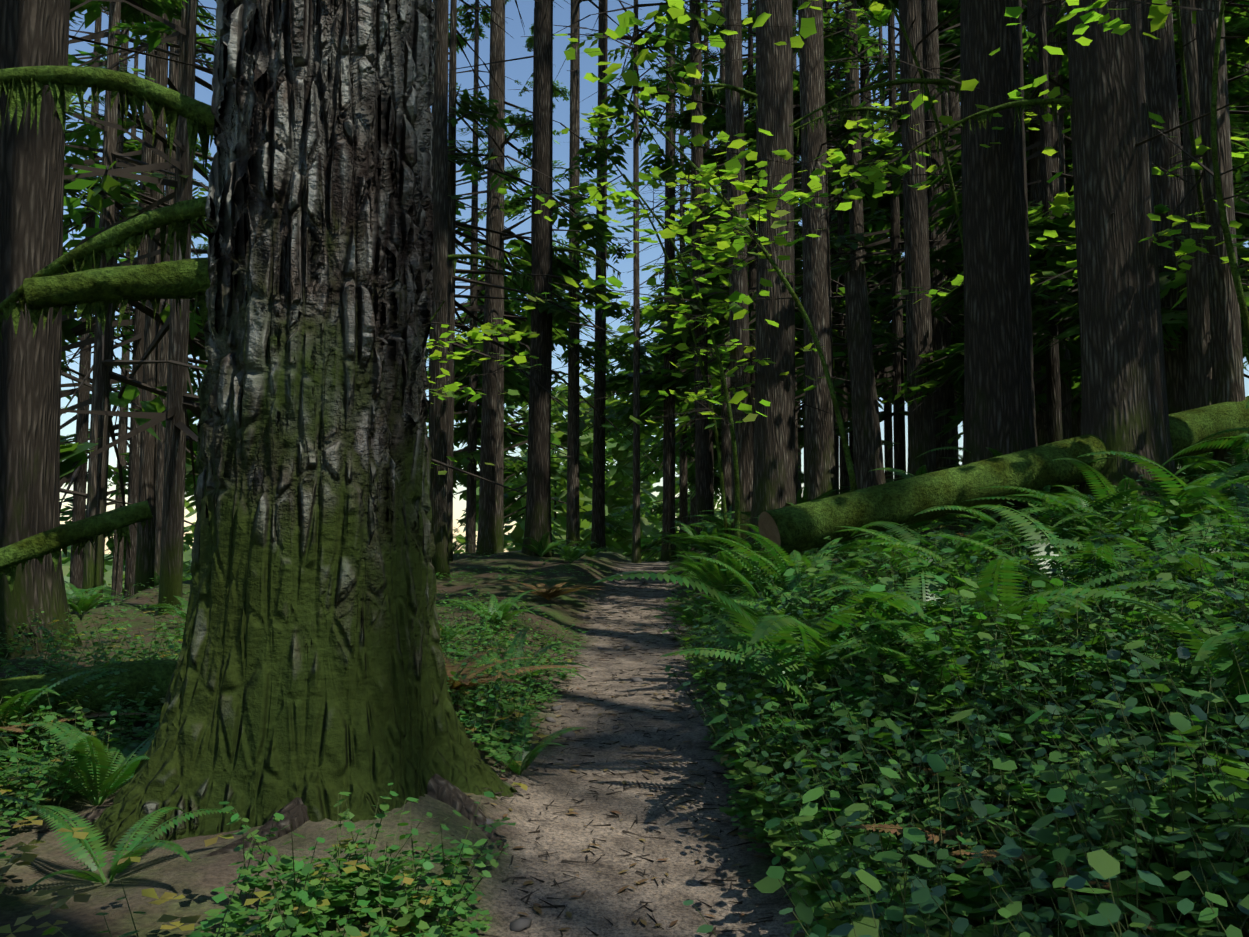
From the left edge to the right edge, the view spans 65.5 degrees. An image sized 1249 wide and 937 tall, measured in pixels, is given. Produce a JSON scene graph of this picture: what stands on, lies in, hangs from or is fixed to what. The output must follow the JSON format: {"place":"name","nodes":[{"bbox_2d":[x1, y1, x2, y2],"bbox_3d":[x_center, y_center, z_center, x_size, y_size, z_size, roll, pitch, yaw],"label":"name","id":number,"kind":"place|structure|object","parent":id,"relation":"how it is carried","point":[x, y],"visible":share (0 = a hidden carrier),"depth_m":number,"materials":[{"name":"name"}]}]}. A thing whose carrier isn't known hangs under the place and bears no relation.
{"place":"outdoors","nodes":[
{"label":"outdoors","id":0,"kind":"place"},
{"bbox_2d":[0,519,150,595],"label":"hanging moss","id":1,"kind":"object","parent":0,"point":[10,572],"visible":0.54,"depth_m":5.48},
{"bbox_2d":[0,500,152,569],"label":"mossy branch","id":2,"kind":"object","parent":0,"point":[44,543],"visible":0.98,"depth_m":5.45,"materials":[{"name":"plant"}]},
{"bbox_2d":[0,476,1248,936],"bbox_3d":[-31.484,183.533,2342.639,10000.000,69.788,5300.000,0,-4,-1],"label":"ground","id":3,"kind":"structure","parent":0,"point":[566,834],"depth_m":4.41,"materials":[{"name":"soil"}]},
{"bbox_2d":[0,0,82,661],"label":"tree trunk","id":4,"kind":"object","parent":3,"relation":"on","point":[34,32],"visible":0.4,"depth_m":8.80,"materials":[{"name":"brown plant"}]},
{"bbox_2d":[0,668,126,758],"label":"fern","id":5,"kind":"object","parent":3,"relation":"on","point":[20,705],"visible":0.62,"depth_m":5.24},
{"bbox_2d":[0,721,154,805],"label":"fern","id":6,"kind":"object","parent":3,"relation":"on","point":[102,781],"visible":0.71,"depth_m":4.35,"materials":[{"name":"plant"}]},
{"bbox_2d":[69,12,101,599],"bbox_3d":[-16.671,-6.211,30.233,0.419,26.800,0.413,2,-4,-25],"label":"young tree","id":7,"kind":"object","parent":3,"relation":"on","point":[78,514],"visible":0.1,"depth_m":29.75,"materials":[{"name":"brown plant"}]},
{"bbox_2d":[0,659,177,747],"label":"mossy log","id":8,"kind":"object","parent":3,"relation":"on","point":[136,676],"visible":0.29,"depth_m":5.57,"materials":[{"name":"plant"}]},
{"bbox_2d":[82,2,120,603],"bbox_3d":[-7.529,-4.665,14.220,0.284,14.800,0.280,0,-4,-1],"label":"young tree","id":9,"kind":"object","parent":3,"relation":"on","point":[96,505],"visible":0.48,"depth_m":13.88,"materials":[{"name":"brown plant"}]},
{"bbox_2d":[0,795,234,890],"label":"young fern","id":10,"kind":"object","parent":3,"relation":"on","point":[134,846],"visible":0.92,"depth_m":3.52,"materials":[{"name":"plant"}]},
{"bbox_2d":[111,25,138,601],"bbox_3d":[-20.591,-4.957,40.119,0.475,30.800,0.464,2,-4,-22],"label":"young tree","id":11,"kind":"object","parent":3,"relation":"on","point":[117,574],"visible":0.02,"depth_m":39.56,"materials":[{"name":"brown plant"}]},
{"bbox_2d":[124,15,155,597],"bbox_3d":[-11.954,-9.700,24.526,0.444,28.800,0.438,2,-4,-25],"label":"young tree","id":12,"kind":"object","parent":3,"relation":"on","point":[138,354],"visible":0.31,"depth_m":23.82,"materials":[{"name":"brown plant"}]},
{"bbox_2d":[134,13,169,593],"bbox_3d":[-8.275,-6.383,17.323,0.310,18.800,0.314,-2,-4,21],"label":"young tree","id":13,"kind":"object","parent":3,"relation":"on","point":[145,560],"visible":0.48,"depth_m":16.85,"materials":[{"name":"brown plant"}]},
{"bbox_2d":[154,7,180,586],"bbox_3d":[-9.481,-16.899,21.076,0.486,40.800,0.643,-3,-5,36],"label":"tree trunk","id":14,"kind":"object","parent":3,"relation":"on","point":[173,72],"visible":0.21,"depth_m":19.93,"materials":[{"name":"brown plant"}]},
{"bbox_2d":[158,0,196,615],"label":"young tree","id":15,"kind":"object","parent":3,"relation":"on","point":[171,564],"visible":0.62,"depth_m":12.89,"materials":[{"name":"brown plant"}]},
{"bbox_2d":[196,797,308,859],"bbox_3d":[-1.440,1.432,3.793,0.176,0.209,0.611,-2,-4,22],"label":"root","id":16,"kind":"object","parent":3,"relation":"on","point":[294,813],"visible":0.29,"depth_m":3.86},
{"bbox_2d":[76,0,516,851],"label":"tree trunk","id":17,"kind":"object","parent":3,"relation":"on","point":[310,670],"visible":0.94,"depth_m":4.34,"materials":[{"name":"brown plant"}]},
{"bbox_2d":[0,196,207,313],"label":"mossy branch","id":18,"kind":"object","parent":17,"relation":"attached to","point":[140,224],"visible":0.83,"depth_m":4.90,"materials":[{"name":"plant"}]},
{"bbox_2d":[0,215,213,341],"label":"hanging moss","id":19,"kind":"object","parent":18,"relation":"hanging from","point":[178,227],"visible":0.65,"depth_m":4.92,"materials":[{"name":"plant"}]},
{"bbox_2d":[0,66,214,129],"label":"mossy branch","id":20,"kind":"object","parent":17,"relation":"attached to","point":[184,106],"visible":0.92,"depth_m":4.72,"materials":[{"name":"plant"}]},
{"bbox_2d":[0,78,213,176],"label":"hanging moss","id":21,"kind":"object","parent":20,"relation":"hanging from","point":[19,94],"visible":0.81,"depth_m":4.73,"materials":[{"name":"plant"}]},
{"bbox_2d":[23,257,209,308],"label":"mossy branch","id":22,"kind":"object","parent":17,"relation":"attached to","point":[185,278],"visible":0.96,"depth_m":4.53,"materials":[{"name":"plant"}]},
{"bbox_2d":[24,292,207,336],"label":"hanging moss","id":23,"kind":"object","parent":22,"relation":"attached to","point":[86,309],"visible":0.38,"depth_m":4.55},
{"bbox_2d":[0,547,601,936],"bbox_3d":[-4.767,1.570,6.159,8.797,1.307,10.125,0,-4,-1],"label":"plants","id":24,"kind":"object","parent":3,"relation":"on","point":[291,920],"depth_m":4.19,"materials":[{"name":"plant"}]},
{"bbox_2d":[61,323,720,602],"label":"background foliage","id":25,"kind":"object","parent":3,"relation":"on","point":[616,494],"visible":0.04,"depth_m":97.45,"materials":[{"name":"green plant"}]},
{"bbox_2d":[429,0,449,578],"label":"tree trunk","id":26,"kind":"object","parent":3,"relation":"on","point":[438,424],"visible":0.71,"depth_m":18.13,"materials":[{"name":"brown plant"}]},
{"bbox_2d":[447,0,456,561],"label":"young tree","id":27,"kind":"object","parent":3,"relation":"on","point":[451,218],"visible":0.44,"depth_m":22.20,"materials":[{"name":"brown plant"}]},
{"bbox_2d":[427,774,505,851],"bbox_3d":[-0.660,1.538,4.254,0.630,0.330,0.194,-3,-5,40],"label":"root","id":28,"kind":"object","parent":3,"relation":"on","point":[439,788],"visible":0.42,"depth_m":4.31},
{"bbox_2d":[465,0,478,552],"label":"young tree","id":29,"kind":"object","parent":3,"relation":"on","point":[471,487],"visible":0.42,"depth_m":38.00,"materials":[{"name":"brown plant"}]},
{"bbox_2d":[425,300,525,472],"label":"tree branches","id":30,"kind":"object","parent":3,"relation":"on","point":[466,358],"visible":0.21,"depth_m":15.40,"materials":[{"name":"green plant"}]},
{"bbox_2d":[425,318,539,474],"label":"leaves","id":31,"kind":"object","parent":30,"relation":"attached to","point":[476,335],"visible":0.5,"depth_m":15.12,"materials":[{"name":"plant"}]},
{"bbox_2d":[476,0,502,555],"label":"tree trunk","id":32,"kind":"object","parent":3,"relation":"on","point":[486,540],"visible":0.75,"depth_m":24.05,"materials":[{"name":"brown plant"}]},
{"bbox_2d":[197,0,794,184],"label":"leaves","id":33,"kind":"object","parent":3,"relation":"on","point":[618,101],"visible":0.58,"depth_m":27.95,"materials":[{"name":"plant"}]},
{"bbox_2d":[495,0,504,552],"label":"young tree","id":34,"kind":"object","parent":3,"relation":"on","point":[499,508],"visible":0.35,"depth_m":27.00,"materials":[{"name":"brown plant"}]},
{"bbox_2d":[443,652,580,693],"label":"dead fern","id":35,"kind":"object","parent":3,"relation":"on","point":[450,667],"visible":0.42,"depth_m":6.40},
{"bbox_2d":[444,626,592,689],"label":"fern","id":36,"kind":"object","parent":3,"relation":"on","point":[521,643],"visible":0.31,"depth_m":7.94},
{"bbox_2d":[476,712,585,775],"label":"young fern","id":37,"kind":"object","parent":3,"relation":"on","point":[515,767],"visible":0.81,"depth_m":5.21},
{"bbox_2d":[522,0,553,556],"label":"tree trunk","id":38,"kind":"object","parent":3,"relation":"on","point":[538,514],"visible":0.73,"depth_m":22.05,"materials":[{"name":"brown plant"}]},
{"bbox_2d":[566,0,579,549],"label":"tree trunk","id":39,"kind":"object","parent":3,"relation":"on","point":[572,525],"visible":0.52,"depth_m":30.02,"materials":[{"name":"brown plant"}]},
{"bbox_2d":[365,567,819,936],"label":"forest litter","id":40,"kind":"object","parent":3,"relation":"on","point":[624,831],"visible":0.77,"depth_m":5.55,"materials":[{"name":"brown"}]},
{"bbox_2d":[590,0,607,551],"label":"tree trunk","id":41,"kind":"object","parent":3,"relation":"on","point":[598,513],"visible":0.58,"depth_m":31.93,"materials":[{"name":"brown plant"}]},
{"bbox_2d":[0,477,1248,936],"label":"yellow plant leaves","id":42,"kind":"object","parent":3,"relation":"on","point":[26,857],"visible":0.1,"depth_m":3.15,"materials":[{"name":"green plant"}]},
{"bbox_2d":[631,0,641,562],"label":"tree trunk","id":43,"kind":"object","parent":3,"relation":"on","point":[636,546],"visible":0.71,"depth_m":26.22,"materials":[{"name":"brown plant"}]},
{"bbox_2d":[60,0,1248,602],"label":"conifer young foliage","id":44,"kind":"object","parent":3,"relation":"on","point":[654,380],"visible":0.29,"depth_m":27.47,"materials":[{"name":"plant"}]},
{"bbox_2d":[60,0,1248,560],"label":"conifer branch sticks","id":45,"kind":"object","parent":3,"relation":"on","point":[124,166],"visible":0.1,"depth_m":22.77,"materials":[{"name":"brown"}]},
{"bbox_2d":[68,0,1248,489],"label":"dead branches","id":46,"kind":"object","parent":3,"relation":"on","point":[690,184],"visible":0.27,"depth_m":18.10,"materials":[{"name":"brown"}]},
{"bbox_2d":[510,107,811,401],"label":"tree branches","id":47,"kind":"object","parent":3,"relation":"on","point":[722,394],"visible":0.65,"depth_m":17.72,"materials":[{"name":"green plant"}]},
{"bbox_2d":[498,103,825,402],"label":"leaves","id":48,"kind":"object","parent":47,"relation":"attached to","point":[714,382],"visible":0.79,"depth_m":17.36,"materials":[{"name":"plant"}]},
{"bbox_2d":[660,7,676,560],"bbox_3d":[1.387,-19.680,31.294,0.579,46.800,0.778,0,-4,-1],"label":"tree trunk","id":49,"kind":"object","parent":3,"relation":"on","point":[668,519],"visible":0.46,"depth_m":29.93,"materials":[{"name":"brown plant"}]},
{"bbox_2d":[623,174,739,566],"bbox_3d":[0.935,-1.284,13.870,2.135,5.612,0.364,3,-5,-37],"label":"thin curved stem","id":50,"kind":"object","parent":3,"relation":"on","point":[736,476],"visible":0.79,"depth_m":14.10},
{"bbox_2d":[689,0,711,550],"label":"tree trunk","id":51,"kind":"object","parent":3,"relation":"on","point":[702,484],"visible":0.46,"depth_m":26.22,"materials":[{"name":"brown plant"}]},
{"bbox_2d":[720,0,731,517],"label":"tree trunk","id":52,"kind":"object","parent":3,"relation":"on","point":[726,446],"visible":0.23,"depth_m":33.98,"materials":[{"name":"brown plant"}]},
{"bbox_2d":[601,77,857,490],"bbox_3d":[1.403,-1.935,12.662,3.468,6.218,0.408,0,-4,-5],"label":"thin curved stem","id":53,"kind":"object","parent":3,"relation":"on","point":[850,468],"visible":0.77,"depth_m":12.82,"materials":[{"name":"plant"}]},
{"bbox_2d":[535,166,833,425],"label":"tree branches","id":54,"kind":"object","parent":53,"relation":"attached to","point":[688,262],"visible":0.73,"depth_m":13.47,"materials":[{"name":"green plant"}]},
{"bbox_2d":[521,155,842,428],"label":"leaves","id":55,"kind":"object","parent":54,"relation":"attached to","point":[738,397],"visible":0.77,"depth_m":13.32,"materials":[{"name":"plant"}]},
{"bbox_2d":[724,0,753,547],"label":"tree trunk","id":56,"kind":"object","parent":3,"relation":"on","point":[735,126],"visible":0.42,"depth_m":19.03,"materials":[{"name":"brown plant"}]},
{"bbox_2d":[745,0,796,549],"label":"tree trunk","id":57,"kind":"object","parent":3,"relation":"on","point":[774,478],"visible":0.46,"depth_m":17.06,"materials":[{"name":"brown plant"}]},
{"bbox_2d":[702,537,890,628],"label":"fern","id":58,"kind":"object","parent":3,"relation":"on","point":[792,580],"visible":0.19,"depth_m":7.68,"materials":[{"name":"plant"}]},
{"bbox_2d":[680,528,925,610],"bbox_3d":[1.621,0.924,8.152,1.977,0.852,1.935,-2,-4,27],"label":"fern","id":59,"kind":"object","parent":3,"relation":"on","point":[779,561],"visible":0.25,"depth_m":8.04,"materials":[{"name":"plant"}]},
{"bbox_2d":[661,622,957,747],"bbox_3d":[0.933,1.156,5.079,1.523,0.591,1.879,0,-4,-4],"label":"fern","id":60,"kind":"object","parent":3,"relation":"on","point":[790,678],"visible":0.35,"depth_m":5.12,"materials":[{"name":"plant"}]},
{"bbox_2d":[798,0,838,501],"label":"tree trunk","id":61,"kind":"object","parent":3,"relation":"on","point":[820,466],"visible":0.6,"depth_m":21.20,"materials":[{"name":"brown plant"}]},
{"bbox_2d":[595,571,1073,717],"bbox_3d":[1.339,1.044,5.540,2.370,0.944,2.914,-3,-5,41],"label":"fern","id":62,"kind":"object","parent":3,"relation":"on","point":[765,628],"visible":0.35,"depth_m":5.23,"materials":[{"name":"plant"}]},
{"bbox_2d":[835,1,848,492],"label":"young tree","id":63,"kind":"object","parent":3,"relation":"on","point":[844,478],"visible":0.31,"depth_m":30.31,"materials":[{"name":"brown plant"}]},
{"bbox_2d":[844,0,864,270],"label":"tree trunk","id":64,"kind":"object","parent":3,"relation":"on","point":[856,222],"visible":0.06,"depth_m":28.45,"materials":[{"name":"brown plant"}]},
{"bbox_2d":[844,270,886,531],"bbox_3d":[4.223,-1.006,16.611,0.707,4.828,0.700,2,-4,-23],"label":"snag tree","id":65,"kind":"object","parent":3,"relation":"on","point":[867,449],"visible":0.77,"depth_m":16.53,"materials":[{"name":"brown plant"}]},
{"bbox_2d":[888,12,905,480],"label":"young tree","id":66,"kind":"object","parent":3,"relation":"on","point":[899,418],"visible":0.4,"depth_m":24.29,"materials":[{"name":"brown plant"}]},
{"bbox_2d":[899,0,936,476],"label":"tree trunk","id":67,"kind":"object","parent":3,"relation":"on","point":[921,428],"visible":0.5,"depth_m":18.15,"materials":[{"name":"brown plant"}]},
{"bbox_2d":[803,556,1034,628],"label":"fern","id":68,"kind":"object","parent":3,"relation":"on","point":[914,584],"visible":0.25,"depth_m":6.41,"materials":[{"name":"plant"}]},
{"bbox_2d":[627,470,1248,935],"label":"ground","id":69,"kind":"structure","parent":3,"relation":"on","point":[745,808],"depth_m":4.35,"materials":[{"name":"soil"}]},
{"bbox_2d":[921,0,956,470],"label":"tree trunk","id":70,"kind":"object","parent":3,"relation":"on","point":[944,393],"visible":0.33,"depth_m":24.37,"materials":[{"name":"brown plant"}]},
{"bbox_2d":[823,521,1055,588],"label":"fern","id":71,"kind":"object","parent":3,"relation":"on","point":[977,538],"visible":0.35,"depth_m":7.50,"materials":[{"name":"plant"}]},
{"bbox_2d":[809,0,1076,300],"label":"tree branches","id":72,"kind":"object","parent":3,"relation":"on","point":[1030,113],"visible":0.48,"depth_m":14.57,"materials":[{"name":"green plant"}]},
{"bbox_2d":[798,0,1077,303],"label":"leaves","id":73,"kind":"object","parent":72,"relation":"attached to","point":[873,174],"visible":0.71,"depth_m":14.13,"materials":[{"name":"plant"}]},
{"bbox_2d":[655,446,1248,936],"bbox_3d":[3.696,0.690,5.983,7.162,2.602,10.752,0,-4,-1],"label":"shrub","id":74,"kind":"object","parent":3,"relation":"on","point":[1111,910],"depth_m":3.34,"materials":[{"name":"plant"}]},
{"bbox_2d":[665,463,1248,936],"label":"clover plant","id":75,"kind":"object","parent":3,"relation":"on","point":[1153,907],"visible":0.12,"depth_m":3.48,"materials":[{"name":"plant"}]},
{"bbox_2d":[821,613,1127,723],"bbox_3d":[1.643,0.979,4.509,1.362,0.562,1.344,-1,-4,17],"label":"fern","id":76,"kind":"object","parent":3,"relation":"on","point":[900,657],"visible":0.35,"depth_m":4.40,"materials":[{"name":"plant"}]},
{"bbox_2d":[954,0,1037,532],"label":"tree trunk","id":77,"kind":"object","parent":3,"relation":"on","point":[999,406],"visible":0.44,"depth_m":12.90,"materials":[{"name":"brown plant"}]},
{"bbox_2d":[758,396,1248,556],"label":"fallen log","id":78,"kind":"object","parent":3,"relation":"on","point":[801,527],"visible":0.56,"depth_m":10.70,"materials":[{"name":"plant"}]},
{"bbox_2d":[797,555,1220,687],"bbox_3d":[1.880,0.801,4.966,1.826,0.741,1.864,0,-4,-1],"label":"fern","id":79,"kind":"object","parent":3,"relation":"on","point":[1007,594],"visible":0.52,"depth_m":4.67,"materials":[{"name":"plant"}]},
{"bbox_2d":[844,763,1224,933],"bbox_3d":[1.393,1.211,3.115,1.251,0.236,1.481,2,-5,-31],"label":"dead fern","id":80,"kind":"object","parent":3,"relation":"on","point":[989,853],"visible":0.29,"depth_m":3.16,"materials":[{"name":"plant"}]},
{"bbox_2d":[914,487,1162,553],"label":"fern","id":81,"kind":"object","parent":3,"relation":"on","point":[1044,518],"visible":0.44,"depth_m":8.20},
{"bbox_2d":[1027,0,1072,445],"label":"tree trunk","id":82,"kind":"object","parent":3,"relation":"on","point":[1057,134],"visible":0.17,"depth_m":20.24,"materials":[{"name":"brown plant"}]},
{"bbox_2d":[1037,0,1062,442],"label":"young tree","id":83,"kind":"object","parent":3,"relation":"on","point":[1054,412],"visible":0.48,"depth_m":18.31,"materials":[{"name":"brown plant"}]},
{"bbox_2d":[911,504,1248,615],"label":"fern","id":84,"kind":"object","parent":3,"relation":"on","point":[1098,544],"visible":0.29,"depth_m":6.39,"materials":[{"name":"plant"}]},
{"bbox_2d":[920,551,1248,630],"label":"fern","id":85,"kind":"object","parent":3,"relation":"on","point":[1029,572],"visible":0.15,"depth_m":5.30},
{"bbox_2d":[962,461,1248,543],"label":"fern","id":86,"kind":"object","parent":3,"relation":"on","point":[1217,484],"visible":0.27,"depth_m":7.38,"materials":[{"name":"plant"}]},
{"bbox_2d":[974,486,1248,561],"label":"fern","id":87,"kind":"object","parent":3,"relation":"on","point":[1085,533],"visible":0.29,"depth_m":7.13,"materials":[{"name":"plant"}]},
{"bbox_2d":[989,587,1248,713],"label":"fern","id":88,"kind":"object","parent":3,"relation":"on","point":[1215,645],"visible":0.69,"depth_m":3.57,"materials":[{"name":"plant"}]},
{"bbox_2d":[1066,0,1180,508],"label":"tree trunk","id":89,"kind":"object","parent":3,"relation":"on","point":[1124,403],"visible":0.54,"depth_m":11.43,"materials":[{"name":"brown plant"}]},
{"bbox_2d":[1007,0,1248,268],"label":"tree branches","id":90,"kind":"object","parent":3,"relation":"on","point":[1214,193],"visible":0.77,"depth_m":10.16,"materials":[{"name":"green plant"}]},
{"bbox_2d":[1010,534,1248,605],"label":"fern","id":91,"kind":"object","parent":3,"relation":"on","point":[1125,539],"visible":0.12,"depth_m":5.75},
{"bbox_2d":[1050,458,1244,518],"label":"fern","id":92,"kind":"object","parent":3,"relation":"on","point":[1101,492],"visible":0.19,"depth_m":9.29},
{"bbox_2d":[1076,513,1248,586],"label":"fern","id":93,"kind":"object","parent":3,"relation":"on","point":[1196,535],"visible":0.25,"depth_m":6.11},
{"bbox_2d":[1077,451,1248,553],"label":"fern","id":94,"kind":"object","parent":3,"relation":"on","point":[1195,491],"visible":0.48,"depth_m":7.20,"materials":[{"name":"plant"}]},
{"bbox_2d":[1141,0,1188,413],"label":"tree trunk","id":95,"kind":"object","parent":3,"relation":"on","point":[1161,77],"visible":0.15,"depth_m":16.24,"materials":[{"name":"brown plant"}]},
{"bbox_2d":[1179,0,1212,475],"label":"tree trunk","id":96,"kind":"object","parent":3,"relation":"on","point":[1200,362],"visible":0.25,"depth_m":14.30,"materials":[{"name":"brown plant"}]},
{"bbox_2d":[1195,0,1248,485],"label":"tree trunk","id":97,"kind":"object","parent":3,"relation":"on","point":[1228,385],"visible":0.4,"depth_m":12.21,"materials":[{"name":"brown plant"}]},
{"bbox_2d":[1211,0,1248,351],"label":"thin tree stem","id":98,"kind":"object","parent":3,"relation":"on","point":[1234,267],"visible":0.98,"depth_m":10.20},
{"bbox_2d":[60,0,1248,553],"label":"sky","id":99,"kind":"structure","parent":0,"point":[521,70],"materials":[{"name":"blue"}]},
{"bbox_2d":[568,3,843,315],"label":"vine maple twigs","id":100,"kind":"object","parent":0,"point":[750,198],"visible":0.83,"depth_m":12.19,"materials":[{"name":"green plant"}]},
{"bbox_2d":[554,0,863,322],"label":"leaves","id":101,"kind":"object","parent":100,"relation":"attached to","point":[627,19],"visible":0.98,"depth_m":11.81,"materials":[{"name":"plant"}]},
{"bbox_2d":[989,0,1248,270],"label":"leaves","id":102,"kind":"object","parent":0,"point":[1157,13],"visible":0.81,"depth_m":10.17,"materials":[{"name":"plant"}]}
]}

